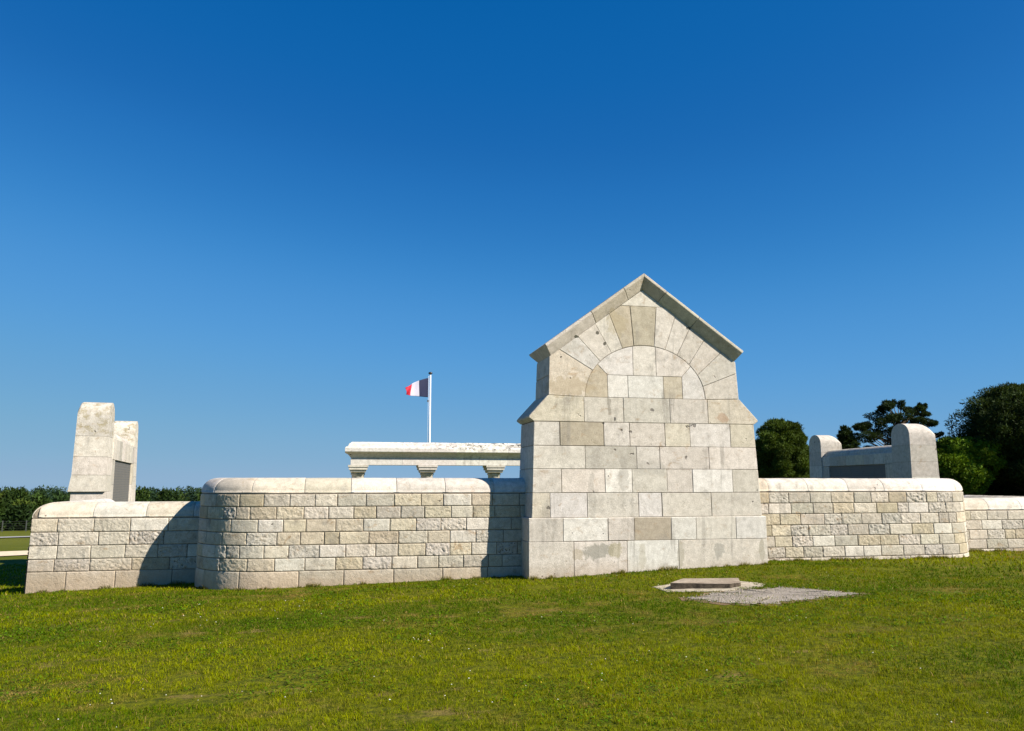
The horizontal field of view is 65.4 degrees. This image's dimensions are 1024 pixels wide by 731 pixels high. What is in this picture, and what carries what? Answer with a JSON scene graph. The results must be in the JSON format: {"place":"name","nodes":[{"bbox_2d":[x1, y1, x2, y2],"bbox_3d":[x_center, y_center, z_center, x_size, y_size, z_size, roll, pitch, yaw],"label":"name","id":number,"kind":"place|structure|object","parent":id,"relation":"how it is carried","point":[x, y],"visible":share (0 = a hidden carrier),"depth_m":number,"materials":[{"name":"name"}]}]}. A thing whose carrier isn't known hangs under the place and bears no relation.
{"place":"outdoors","nodes":[
{"label":"outdoors","id":0,"kind":"place"},
{"bbox_2d":[0,551,27,555],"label":"path","id":1,"kind":"structure","parent":0,"point":[6,553],"depth_m":29.56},
{"bbox_2d":[0,536,29,537],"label":"road","id":2,"kind":"structure","parent":0,"point":[14,536],"depth_m":63.23,"materials":[{"name":"grey asphalt"}]},
{"bbox_2d":[0,498,1023,730],"bbox_3d":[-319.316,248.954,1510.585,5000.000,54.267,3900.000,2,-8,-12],"label":"ground","id":3,"kind":"structure","parent":0,"point":[182,698],"depth_m":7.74,"materials":[{"name":"green plant"}]},
{"bbox_2d":[0,520,30,531],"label":"wire fence","id":4,"kind":"object","parent":3,"relation":"on","point":[26,523],"visible":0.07,"depth_m":89.79,"materials":[{"name":"metal"}]},
{"bbox_2d":[0,484,201,530],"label":"hedge","id":5,"kind":"object","parent":3,"relation":"on","point":[19,506],"visible":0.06,"depth_m":115.74,"materials":[{"name":"green plant"}]},
{"bbox_2d":[67,402,137,501],"bbox_3d":[-11.041,3.211,21.793,0.803,3.828,7.452,3,-9,-20],"label":"memorial stand","id":6,"kind":"object","parent":3,"relation":"on","point":[104,465],"visible":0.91,"depth_m":18.65,"materials":[{"name":"stone"}]},
{"bbox_2d":[23,498,200,593],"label":"boundary wall","id":7,"kind":"structure","parent":3,"relation":"on","point":[88,544],"depth_m":14.21,"materials":[{"name":"stone"}]},
{"bbox_2d":[194,478,525,589],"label":"curved boundary wall","id":8,"kind":"structure","parent":3,"relation":"on","point":[258,533],"depth_m":13.73,"materials":[{"name":"stone"}]},
{"bbox_2d":[427,372,431,442],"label":"flagpole","id":9,"kind":"object","parent":3,"relation":"on","point":[429,400],"visible":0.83,"depth_m":45.84,"materials":[{"name":"white metal"}]},
{"bbox_2d":[405,378,427,396],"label":"flag","id":10,"kind":"object","parent":9,"relation":"attached to","point":[419,388],"visible":1,"depth_m":45.69,"materials":[{"name":"fabric"}]},
{"bbox_2d":[345,442,520,477],"bbox_3d":[-2.044,5.209,35.591,10.684,3.450,1.450,2,-8,-12],"label":"colonnade","id":11,"kind":"object","parent":3,"relation":"on","point":[428,459],"visible":0.65,"depth_m":34.92,"materials":[{"name":"stone"}]},
{"bbox_2d":[24,548,1012,593],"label":"grass tufts","id":12,"kind":"object","parent":3,"relation":"on","point":[614,572],"visible":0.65,"depth_m":14.12,"materials":[{"name":"green plant"}]},
{"bbox_2d":[57,576,987,721],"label":"lawn flowers","id":13,"kind":"object","parent":3,"relation":"on","point":[475,645],"visible":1,"depth_m":7.38,"materials":[{"name":"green plant"}]},
{"bbox_2d":[517,274,767,578],"bbox_3d":[2.354,1.328,15.057,4.495,6.012,1.288,2,-8,-12],"label":"gabled monument","id":14,"kind":"object","parent":3,"relation":"on","point":[637,420],"visible":0.97,"depth_m":14.48,"materials":[{"name":"stone"}]},
{"bbox_2d":[652,581,764,591],"bbox_3d":[3.105,3.502,12.472,1.709,0.156,1.113,2,-8,-12],"label":"concrete apron","id":15,"kind":"object","parent":3,"relation":"on","point":[743,584],"visible":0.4,"depth_m":12.21,"materials":[{"name":"grey concrete"}]},
{"bbox_2d":[670,578,740,588],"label":"concrete slab","id":16,"kind":"structure","parent":15,"relation":"on","point":[699,583],"depth_m":12.29,"materials":[{"name":"grey concrete"}]},
{"bbox_2d":[690,587,858,603],"bbox_3d":[3.678,3.288,11.419,2.179,0.079,1.394,4,-9,-25],"label":"gravel patch","id":17,"kind":"object","parent":3,"relation":"on","point":[788,592],"visible":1,"depth_m":11.32,"materials":[{"name":"grey gravel"}]},
{"bbox_2d":[679,586,869,605],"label":"bare soil","id":18,"kind":"structure","parent":3,"relation":"on","point":[684,599],"depth_m":11.03,"materials":[{"name":"brown soil"}]},
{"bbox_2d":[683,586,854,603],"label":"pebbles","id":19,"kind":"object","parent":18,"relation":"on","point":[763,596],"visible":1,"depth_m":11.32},
{"bbox_2d":[755,417,809,477],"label":"pine tree","id":20,"kind":"object","parent":3,"relation":"on","point":[781,445],"visible":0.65,"depth_m":53.59,"materials":[{"name":"green plant"}]},
{"bbox_2d":[795,428,808,457],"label":"pine tree","id":21,"kind":"object","parent":3,"relation":"on","point":[803,434],"visible":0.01,"depth_m":57.79,"materials":[{"name":"green plant"}]},
{"bbox_2d":[836,425,861,448],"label":"pine tree","id":22,"kind":"object","parent":3,"relation":"on","point":[845,440],"visible":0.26,"depth_m":74.92,"materials":[{"name":"green plant"}]},
{"bbox_2d":[759,478,968,560],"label":"curved boundary wall","id":23,"kind":"structure","parent":3,"relation":"on","point":[813,519],"depth_m":15.73,"materials":[{"name":"stone"}]},
{"bbox_2d":[809,424,939,477],"bbox_3d":[11.726,3.961,26.322,0.896,3.648,7.046,0,-8,-3],"label":"memorial stand","id":24,"kind":"object","parent":3,"relation":"on","point":[910,451],"visible":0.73,"depth_m":24.65,"materials":[{"name":"stone"}]},
{"bbox_2d":[848,399,944,448],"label":"pine tree","id":25,"kind":"object","parent":3,"relation":"on","point":[880,432],"visible":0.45,"depth_m":69.63,"materials":[{"name":"green plant"}]},
{"bbox_2d":[936,435,1008,494],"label":"broadleaf tree","id":26,"kind":"object","parent":3,"relation":"on","point":[964,461],"visible":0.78,"depth_m":67.46,"materials":[{"name":"green plant"}]},
{"bbox_2d":[943,381,1023,491],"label":"pine tree","id":27,"kind":"object","parent":3,"relation":"on","point":[995,415],"visible":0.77,"depth_m":68.54,"materials":[{"name":"green plant"}]},
{"bbox_2d":[963,495,1023,550],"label":"boundary wall","id":28,"kind":"structure","parent":3,"relation":"on","point":[993,522],"depth_m":18.01,"materials":[{"name":"stone"}]},
{"bbox_2d":[982,474,1023,495],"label":"bush","id":29,"kind":"object","parent":3,"relation":"on","point":[995,489],"visible":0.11,"depth_m":71.33,"materials":[{"name":"green plant"}]},
{"bbox_2d":[0,0,1023,492],"label":"sky","id":30,"kind":"structure","parent":0,"point":[243,229],"materials":[{"name":"blue"}]}
]}

